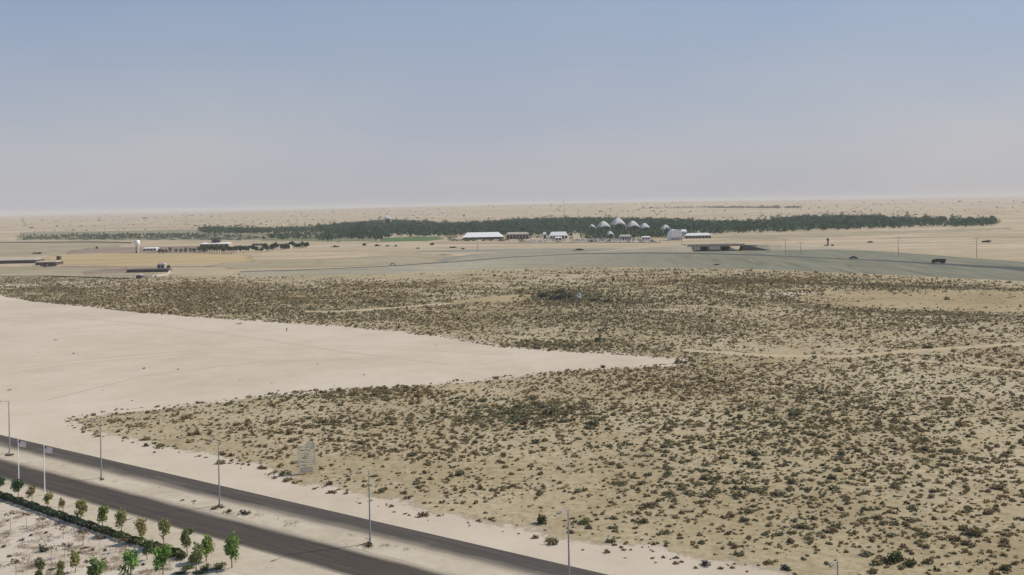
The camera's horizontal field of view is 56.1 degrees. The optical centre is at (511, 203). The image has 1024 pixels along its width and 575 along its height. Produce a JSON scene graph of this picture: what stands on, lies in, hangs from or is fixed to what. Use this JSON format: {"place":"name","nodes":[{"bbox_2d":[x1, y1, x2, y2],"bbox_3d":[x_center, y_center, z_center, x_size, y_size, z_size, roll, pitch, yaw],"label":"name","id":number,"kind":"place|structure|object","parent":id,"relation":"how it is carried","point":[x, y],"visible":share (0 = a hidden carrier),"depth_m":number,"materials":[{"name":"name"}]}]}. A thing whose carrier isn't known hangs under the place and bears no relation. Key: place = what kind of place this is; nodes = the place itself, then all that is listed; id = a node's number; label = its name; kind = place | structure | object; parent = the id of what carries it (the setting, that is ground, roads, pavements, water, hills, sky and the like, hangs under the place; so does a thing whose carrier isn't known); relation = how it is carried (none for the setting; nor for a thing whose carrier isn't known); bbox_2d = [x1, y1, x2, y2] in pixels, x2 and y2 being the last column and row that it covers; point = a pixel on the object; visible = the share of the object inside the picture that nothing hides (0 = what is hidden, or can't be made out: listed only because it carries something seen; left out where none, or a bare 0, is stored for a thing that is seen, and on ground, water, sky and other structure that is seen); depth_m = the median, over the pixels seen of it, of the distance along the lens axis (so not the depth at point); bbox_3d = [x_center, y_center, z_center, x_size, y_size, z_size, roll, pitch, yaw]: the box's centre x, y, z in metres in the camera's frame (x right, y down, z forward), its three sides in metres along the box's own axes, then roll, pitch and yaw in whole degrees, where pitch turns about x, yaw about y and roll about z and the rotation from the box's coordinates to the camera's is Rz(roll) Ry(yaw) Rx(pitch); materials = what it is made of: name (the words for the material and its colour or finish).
{"place":"outdoors","nodes":[
{"label":"outdoors","id":0,"kind":"place"},
{"bbox_2d":[0,240,133,256],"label":"olive field","id":1,"kind":"structure","parent":0,"point":[25,249],"depth_m":1264.23,"materials":[{"name":"sand"}]},
{"bbox_2d":[0,241,131,242],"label":"boundary wall","id":2,"kind":"structure","parent":1,"relation":"on","point":[66,242],"depth_m":1459.77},
{"bbox_2d":[0,266,177,282],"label":"olive field","id":3,"kind":"structure","parent":0,"point":[33,271],"depth_m":717.83,"materials":[{"name":"soil"}]},
{"bbox_2d":[126,268,171,272],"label":"shed","id":4,"kind":"structure","parent":3,"relation":"on","point":[136,270],"depth_m":717.48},
{"bbox_2d":[143,270,170,277],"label":"boundary wall","id":5,"kind":"structure","parent":3,"relation":"on","point":[158,275],"depth_m":666.69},
{"bbox_2d":[82,268,128,273],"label":"brown field","id":6,"kind":"structure","parent":0,"point":[119,270],"depth_m":734.32,"materials":[{"name":"soil"}]},
{"bbox_2d":[56,266,219,267],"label":"dirt track","id":7,"kind":"structure","parent":0,"point":[130,267],"depth_m":789.32,"materials":[{"name":"brown soil"}]},
{"bbox_2d":[69,246,212,253],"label":"brown field","id":8,"kind":"structure","parent":0,"point":[110,250],"depth_m":1122.16,"materials":[{"name":"soil"}]},
{"bbox_2d":[16,229,267,239],"bbox_3d":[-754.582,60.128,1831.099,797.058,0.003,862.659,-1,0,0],"label":"olive field","id":9,"kind":"structure","parent":0,"point":[58,234],"depth_m":1846.13,"materials":[{"name":"plant"}]},
{"bbox_2d":[23,232,266,239],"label":"undergrowth","id":10,"kind":"object","parent":9,"relation":"on","point":[100,236],"visible":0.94,"depth_m":1649.44,"materials":[{"name":"green plant"}]},
{"bbox_2d":[197,222,320,233],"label":"woodland","id":11,"kind":"object","parent":9,"relation":"on","point":[233,229],"visible":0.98,"depth_m":1824.88,"materials":[{"name":"green plant"}]},
{"bbox_2d":[43,253,250,265],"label":"ochre field","id":12,"kind":"structure","parent":0,"point":[123,259],"depth_m":913.45,"materials":[{"name":"soil"}]},
{"bbox_2d":[0,258,43,263],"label":"shed","id":13,"kind":"structure","parent":12,"relation":"on","point":[20,260],"depth_m":878.09,"materials":[{"name":"metal"}]},
{"bbox_2d":[35,260,62,264],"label":"shed","id":14,"kind":"structure","parent":12,"relation":"on","point":[57,262],"depth_m":843.43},
{"bbox_2d":[3,276,386,281],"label":"dirt track","id":15,"kind":"structure","parent":0,"point":[240,280],"depth_m":611.25,"materials":[{"name":"sand"}]},
{"bbox_2d":[165,272,239,276],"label":"dirt track","id":16,"kind":"structure","parent":0,"point":[203,274],"depth_m":679.57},
{"bbox_2d":[261,233,379,241],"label":"lawn","id":17,"kind":"structure","parent":0,"point":[372,239],"depth_m":1381.77,"materials":[{"name":"plant"}]},
{"bbox_2d":[209,254,457,268],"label":"olive field","id":18,"kind":"structure","parent":0,"point":[374,260],"depth_m":804.77,"materials":[{"name":"soil"}]},
{"bbox_2d":[304,303,450,312],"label":"dirt track","id":19,"kind":"structure","parent":0,"point":[378,308],"depth_m":431.27,"materials":[{"name":"sand"}]},
{"bbox_2d":[377,237,443,241],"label":"lawn","id":20,"kind":"structure","parent":0,"point":[409,239],"depth_m":1324.07,"materials":[{"name":"green plant"}]},
{"bbox_2d":[451,295,533,303],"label":"sand ridge","id":21,"kind":"structure","parent":0,"point":[496,298],"depth_m":459.87,"materials":[{"name":"sand"}]},
{"bbox_2d":[0,196,1023,574],"bbox_3d":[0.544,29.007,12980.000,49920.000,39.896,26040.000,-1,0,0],"label":"ground","id":22,"kind":"structure","parent":0,"point":[1002,244],"depth_m":214.71,"materials":[{"name":"sand"}]},
{"bbox_2d":[10,478,23,496],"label":"street tree","id":23,"kind":"object","parent":22,"relation":"on","point":[18,484],"visible":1,"depth_m":154.07,"materials":[{"name":"green plant"}]},
{"bbox_2d":[0,282,52,288],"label":"sand patch","id":24,"kind":"object","parent":22,"relation":"on","point":[16,285],"visible":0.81,"depth_m":613.05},
{"bbox_2d":[25,485,35,497],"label":"street tree","id":25,"kind":"object","parent":22,"relation":"on","point":[30,491],"visible":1,"depth_m":152.83,"materials":[{"name":"green plant"}]},
{"bbox_2d":[42,491,53,504],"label":"street tree","id":26,"kind":"object","parent":22,"relation":"on","point":[47,496],"visible":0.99,"depth_m":149.11,"materials":[{"name":"green plant"}]},
{"bbox_2d":[74,498,87,517],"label":"street tree","id":27,"kind":"object","parent":22,"relation":"on","point":[82,504],"visible":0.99,"depth_m":142.73,"materials":[{"name":"green plant"}]},
{"bbox_2d":[55,281,120,286],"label":"sand patch","id":28,"kind":"object","parent":22,"relation":"on","point":[80,282],"visible":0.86,"depth_m":616.04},
{"bbox_2d":[96,505,110,524],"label":"street tree","id":29,"kind":"object","parent":22,"relation":"on","point":[102,515],"visible":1,"depth_m":139.42,"materials":[{"name":"green plant"}]},
{"bbox_2d":[0,498,219,574],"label":"garden bed","id":30,"kind":"object","parent":22,"relation":"on","point":[52,556],"visible":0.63,"depth_m":131.22,"materials":[{"name":"soil"}]},
{"bbox_2d":[33,557,45,574],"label":"street tree","id":31,"kind":"object","parent":30,"relation":"on","point":[40,565],"visible":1,"depth_m":117.74,"materials":[{"name":"green plant"}]},
{"bbox_2d":[56,558,64,574],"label":"street tree","id":32,"kind":"object","parent":30,"relation":"on","point":[60,567],"visible":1,"depth_m":116.70,"materials":[{"name":"green plant"}]},
{"bbox_2d":[67,549,80,572],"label":"street tree","id":33,"kind":"object","parent":30,"relation":"on","point":[75,559],"visible":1,"depth_m":122.39,"materials":[{"name":"green plant"}]},
{"bbox_2d":[0,491,184,557],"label":"hedge","id":34,"kind":"object","parent":30,"relation":"on","point":[62,515],"visible":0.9,"depth_m":140.27,"materials":[{"name":"green plant"}]},
{"bbox_2d":[86,555,106,574],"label":"street tree","id":35,"kind":"object","parent":30,"relation":"on","point":[98,567],"visible":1,"depth_m":116.87,"materials":[{"name":"green plant"}]},
{"bbox_2d":[0,510,193,574],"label":"shrubs","id":36,"kind":"object","parent":30,"relation":"on","point":[77,546],"visible":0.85,"depth_m":130.30,"materials":[{"name":"beige plant"}]},
{"bbox_2d":[114,508,127,534],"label":"street tree","id":37,"kind":"object","parent":30,"relation":"on","point":[120,515],"visible":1,"depth_m":135.98,"materials":[{"name":"green plant"}]},
{"bbox_2d":[117,548,140,574],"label":"street tree","id":38,"kind":"object","parent":30,"relation":"on","point":[130,558],"visible":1,"depth_m":117.94,"materials":[{"name":"green plant"}]},
{"bbox_2d":[132,517,146,536],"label":"street tree","id":39,"kind":"object","parent":30,"relation":"on","point":[141,527],"visible":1,"depth_m":132.99,"materials":[{"name":"green plant"}]},
{"bbox_2d":[142,539,153,559],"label":"street tree","id":40,"kind":"object","parent":30,"relation":"on","point":[147,548],"visible":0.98,"depth_m":126.38,"materials":[{"name":"green plant"}]},
{"bbox_2d":[152,543,173,574],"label":"street tree","id":41,"kind":"object","parent":30,"relation":"on","point":[162,555],"visible":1,"depth_m":119.24,"materials":[{"name":"green plant"}]},
{"bbox_2d":[158,518,171,543],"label":"street tree","id":42,"kind":"object","parent":30,"relation":"on","point":[164,525],"visible":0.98,"depth_m":130.50,"materials":[{"name":"green plant"}]},
{"bbox_2d":[188,541,202,571],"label":"street tree","id":43,"kind":"object","parent":30,"relation":"on","point":[195,555],"visible":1,"depth_m":121.59,"materials":[{"name":"green plant"}]},
{"bbox_2d":[199,534,215,561],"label":"street tree","id":44,"kind":"object","parent":30,"relation":"on","point":[207,546],"visible":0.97,"depth_m":125.11,"materials":[{"name":"green plant"}]},
{"bbox_2d":[0,480,341,574],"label":"roadside margin","id":45,"kind":"object","parent":22,"relation":"on","point":[251,562],"visible":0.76,"depth_m":131.72,"materials":[{"name":"sand"}]},
{"bbox_2d":[18,441,25,478],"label":"flagpole","id":46,"kind":"object","parent":45,"relation":"on","point":[21,444],"visible":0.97,"depth_m":164.07,"materials":[{"name":"metal"}]},
{"bbox_2d":[43,445,51,494],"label":"flagpole","id":47,"kind":"object","parent":45,"relation":"on","point":[47,450],"visible":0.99,"depth_m":156.35,"materials":[{"name":"metal"}]},
{"bbox_2d":[179,527,193,553],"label":"street tree","id":48,"kind":"object","parent":22,"relation":"on","point":[185,538],"visible":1,"depth_m":127.97,"materials":[{"name":"green plant"}]},
{"bbox_2d":[200,239,232,246],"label":"club building","id":49,"kind":"structure","parent":22,"relation":"on","point":[216,242],"depth_m":1175.48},
{"bbox_2d":[0,458,454,574],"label":"carriageway","id":50,"kind":"structure","parent":22,"relation":"on","point":[333,557],"depth_m":138.99,"materials":[{"name":"asphalt"}]},
{"bbox_2d":[0,457,460,574],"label":"kerb","id":51,"kind":"structure","parent":50,"relation":"on","point":[243,519],"depth_m":141.31,"materials":[{"name":"concrete"}]},
{"bbox_2d":[223,530,241,567],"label":"street tree","id":52,"kind":"object","parent":22,"relation":"on","point":[231,545],"visible":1,"depth_m":122.82,"materials":[{"name":"green plant"}]},
{"bbox_2d":[0,448,514,574],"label":"median strip","id":53,"kind":"object","parent":22,"relation":"on","point":[418,557],"visible":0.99,"depth_m":140.57,"materials":[{"name":"sand"}]},
{"bbox_2d":[87,420,102,477],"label":"street lamp","id":54,"kind":"object","parent":53,"relation":"on","point":[101,476],"visible":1,"depth_m":165.51,"materials":[{"name":"metal"}]},
{"bbox_2d":[205,441,220,505],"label":"street lamp","id":55,"kind":"object","parent":53,"relation":"on","point":[218,471],"visible":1,"depth_m":148.72,"materials":[{"name":"metal"}]},
{"bbox_2d":[160,487,408,551],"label":"dry grass","id":56,"kind":"structure","parent":53,"relation":"on","point":[299,521],"depth_m":138.93,"materials":[{"name":"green plant"}]},
{"bbox_2d":[356,470,371,542],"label":"street lamp","id":57,"kind":"object","parent":53,"relation":"on","point":[358,472],"visible":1,"depth_m":130.81,"materials":[{"name":"metal"}]},
{"bbox_2d":[556,509,569,574],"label":"street lamp","id":58,"kind":"object","parent":53,"relation":"on","point":[559,512],"visible":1,"depth_m":112.52,"materials":[{"name":"metal"}]},
{"bbox_2d":[0,435,607,574],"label":"carriageway","id":59,"kind":"structure","parent":22,"relation":"on","point":[515,563],"depth_m":142.83,"materials":[{"name":"asphalt"}]},
{"bbox_2d":[1,448,517,574],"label":"kerb","id":60,"kind":"structure","parent":59,"relation":"on","point":[280,516],"depth_m":142.11,"materials":[{"name":"concrete"}]},
{"bbox_2d":[265,229,344,239],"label":"undergrowth","id":61,"kind":"object","parent":22,"relation":"on","point":[295,234],"visible":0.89,"depth_m":1480.34,"materials":[{"name":"green plant"}]},
{"bbox_2d":[0,294,791,574],"bbox_3d":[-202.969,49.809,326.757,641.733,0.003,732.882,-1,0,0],"label":"sand clearing","id":62,"kind":"structure","parent":22,"relation":"on","point":[36,415],"depth_m":263.64,"materials":[{"name":"sand"}]},
{"bbox_2d":[47,358,383,399],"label":"tyre track","id":63,"kind":"structure","parent":62,"relation":"on","point":[197,369],"depth_m":273.63,"materials":[{"name":"sand"}]},
{"bbox_2d":[16,313,448,364],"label":"tyre track","id":64,"kind":"structure","parent":62,"relation":"on","point":[261,339],"depth_m":331.47,"materials":[{"name":"sand"}]},
{"bbox_2d":[2,345,511,370],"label":"tyre track","id":65,"kind":"structure","parent":62,"relation":"on","point":[248,348],"depth_m":308.22,"materials":[{"name":"sand"}]},
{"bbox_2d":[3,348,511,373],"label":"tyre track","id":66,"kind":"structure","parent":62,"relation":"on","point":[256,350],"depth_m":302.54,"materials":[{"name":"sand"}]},
{"bbox_2d":[298,441,315,473],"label":"hoarding","id":67,"kind":"object","parent":62,"relation":"on","point":[306,469],"visible":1,"depth_m":166.15,"materials":[{"name":"metal"}]},
{"bbox_2d":[537,514,547,524],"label":"desert shrub","id":68,"kind":"object","parent":62,"relation":"on","point":[541,520],"visible":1,"depth_m":137.89,"materials":[{"name":"green plant"}]},
{"bbox_2d":[544,537,558,545],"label":"desert shrub","id":69,"kind":"object","parent":62,"relation":"on","point":[552,540],"visible":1,"depth_m":129.53,"materials":[{"name":"green plant"}]},
{"bbox_2d":[438,253,488,261],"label":"highway shoulder","id":70,"kind":"object","parent":22,"relation":"on","point":[448,259],"visible":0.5,"depth_m":824.43},
{"bbox_2d":[463,232,502,239],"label":"long hall","id":71,"kind":"structure","parent":22,"relation":"on","point":[483,235],"depth_m":1262.71,"materials":[{"name":"metal"}]},
{"bbox_2d":[0,267,1023,574],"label":"desert scrub","id":72,"kind":"object","parent":22,"relation":"on","point":[618,297],"visible":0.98,"depth_m":244.17,"materials":[{"name":"green plant"}]},
{"bbox_2d":[4,198,1023,231],"bbox_3d":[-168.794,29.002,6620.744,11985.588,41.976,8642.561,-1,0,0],"label":"scrub","id":73,"kind":"object","parent":22,"relation":"on","point":[493,206],"visible":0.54,"depth_m":3917.03,"materials":[{"name":"green plant"}]},
{"bbox_2d":[506,232,528,238],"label":"long hall","id":74,"kind":"structure","parent":22,"relation":"on","point":[513,235],"depth_m":1251.03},
{"bbox_2d":[425,248,629,251],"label":"highway","id":75,"kind":"structure","parent":22,"relation":"on","point":[483,250],"depth_m":954.47,"materials":[{"name":"asphalt"}]},
{"bbox_2d":[447,235,617,241],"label":"undergrowth","id":76,"kind":"object","parent":22,"relation":"on","point":[474,239],"visible":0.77,"depth_m":1221.13,"materials":[{"name":"green plant"}]},
{"bbox_2d":[542,405,559,414],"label":"desert shrub","id":77,"kind":"object","parent":22,"relation":"on","point":[554,409],"visible":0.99,"depth_m":209.19,"materials":[{"name":"green plant"}]},
{"bbox_2d":[549,232,567,238],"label":"club building","id":78,"kind":"structure","parent":22,"relation":"on","point":[563,235],"depth_m":1237.97,"materials":[{"name":"white paint"}]},
{"bbox_2d":[569,517,590,524],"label":"desert shrub","id":79,"kind":"object","parent":22,"relation":"on","point":[584,521],"visible":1,"depth_m":137.62,"materials":[{"name":"green plant"}]},
{"bbox_2d":[588,419,599,426],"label":"desert shrub","id":80,"kind":"object","parent":22,"relation":"on","point":[593,422],"visible":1,"depth_m":197.56,"materials":[{"name":"green plant"}]},
{"bbox_2d":[610,218,625,228],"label":"pavilion","id":81,"kind":"structure","parent":22,"relation":"on","point":[617,222],"depth_m":1428.60,"materials":[{"name":"white"}]},
{"bbox_2d":[583,227,668,238],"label":"undergrowth","id":82,"kind":"object","parent":22,"relation":"on","point":[632,234],"visible":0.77,"depth_m":1220.42,"materials":[{"name":"green plant"}]},
{"bbox_2d":[626,221,639,232],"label":"pavilion","id":83,"kind":"structure","parent":22,"relation":"on","point":[632,224],"depth_m":1416.61,"materials":[{"name":"white"}]},
{"bbox_2d":[317,211,995,237],"bbox_3d":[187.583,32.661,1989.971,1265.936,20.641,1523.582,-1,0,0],"label":"woodland","id":84,"kind":"object","parent":22,"relation":"on","point":[335,228],"visible":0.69,"depth_m":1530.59,"materials":[{"name":"green plant"}]},
{"bbox_2d":[667,229,682,239],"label":"arched hall","id":85,"kind":"structure","parent":22,"relation":"on","point":[673,234],"depth_m":1118.67,"materials":[{"name":"white paint"}]},
{"bbox_2d":[684,233,710,238],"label":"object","id":86,"kind":"object","parent":22,"relation":"on","point":[696,235],"visible":0.97,"depth_m":1165.53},
{"bbox_2d":[641,205,801,208],"bbox_3d":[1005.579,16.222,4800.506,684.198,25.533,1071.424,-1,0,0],"label":"woodland","id":87,"kind":"object","parent":22,"relation":"on","point":[777,206],"visible":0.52,"depth_m":4679.96,"materials":[{"name":"green plant"}]},
{"bbox_2d":[683,243,766,250],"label":"overpass","id":88,"kind":"object","parent":22,"relation":"on","point":[723,246],"visible":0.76,"depth_m":852.03,"materials":[{"name":"concrete"}]},
{"bbox_2d":[765,291,812,295],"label":"sand patch","id":89,"kind":"object","parent":22,"relation":"on","point":[789,293],"visible":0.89,"depth_m":465.54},
{"bbox_2d":[884,550,904,563],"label":"desert shrub","id":90,"kind":"object","parent":22,"relation":"on","point":[895,557],"visible":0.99,"depth_m":121.17,"materials":[{"name":"green plant"}]},
{"bbox_2d":[902,557,916,566],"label":"desert shrub","id":91,"kind":"object","parent":22,"relation":"on","point":[908,562],"visible":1,"depth_m":119.75,"materials":[{"name":"green plant"}]},
{"bbox_2d":[945,215,1000,226],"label":"woodland","id":92,"kind":"object","parent":22,"relation":"on","point":[981,221],"visible":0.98,"depth_m":1446.49,"materials":[{"name":"green plant"}]},
{"bbox_2d":[967,525,985,535],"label":"desert shrub","id":93,"kind":"object","parent":22,"relation":"on","point":[975,530],"visible":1,"depth_m":129.71,"materials":[{"name":"green plant"}]},
{"bbox_2d":[990,484,1005,489],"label":"desert shrub","id":94,"kind":"object","parent":22,"relation":"on","point":[1001,487],"visible":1,"depth_m":149.94,"materials":[{"name":"brown plant"}]},
{"bbox_2d":[0,0,1023,214],"label":"sky","id":95,"kind":"structure","parent":0,"point":[107,106],"materials":[{"name":"blue"}]},
{"bbox_2d":[591,242,660,242],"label":"boundary wall","id":96,"kind":"structure","parent":0,"point":[625,242],"depth_m":1074.53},
{"bbox_2d":[240,253,1023,280],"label":"embankment","id":97,"kind":"structure","parent":0,"point":[746,262],"depth_m":683.47,"materials":[{"name":"sand"}]},
{"bbox_2d":[240,253,1023,271],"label":"highway","id":98,"kind":"structure","parent":97,"relation":"on","point":[1004,267],"depth_m":701.73,"materials":[{"name":"asphalt"}]},
{"bbox_2d":[449,249,1023,266],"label":"highway shoulder","id":99,"kind":"object","parent":97,"relation":"on","point":[862,254],"visible":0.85,"depth_m":778.20},
{"bbox_2d":[473,282,791,297],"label":"dirt track","id":100,"kind":"structure","parent":0,"point":[651,283],"depth_m":522.09,"materials":[{"name":"sand"}]},
{"bbox_2d":[593,245,692,251],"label":"road embankment","id":101,"kind":"structure","parent":0,"point":[682,248],"depth_m":852.22,"materials":[{"name":"soil"}]},
{"bbox_2d":[739,244,882,250],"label":"road embankment","id":102,"kind":"structure","parent":0,"point":[777,247],"depth_m":853.88,"materials":[{"name":"soil"}]},
{"bbox_2d":[682,342,1023,357],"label":"dirt track","id":103,"kind":"structure","parent":0,"point":[894,352],"depth_m":285.15,"materials":[{"name":"sand"}]},
{"bbox_2d":[713,227,1008,239],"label":"olive field","id":104,"kind":"structure","parent":0,"point":[805,235],"depth_m":1216.65,"materials":[{"name":"sand"}]},
{"bbox_2d":[700,278,1023,289],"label":"dirt track","id":105,"kind":"structure","parent":0,"point":[992,288],"depth_m":492.88,"materials":[{"name":"sand"}]},
{"bbox_2d":[780,242,1003,243],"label":"dirt track","id":106,"kind":"structure","parent":0,"point":[898,242],"depth_m":963.36,"materials":[{"name":"sand"}]},
{"bbox_2d":[779,304,1023,317],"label":"dirt track","id":107,"kind":"structure","parent":0,"point":[879,311],"depth_m":384.23,"materials":[{"name":"sand"}]},
{"bbox_2d":[792,289,1023,312],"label":"sand patch","id":108,"kind":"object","parent":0,"point":[885,299],"depth_m":422.51,"materials":[{"name":"sand"}]},
{"bbox_2d":[910,359,1023,371],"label":"dirt track","id":109,"kind":"structure","parent":0,"point":[978,366],"depth_m":259.09,"materials":[{"name":"sand"}]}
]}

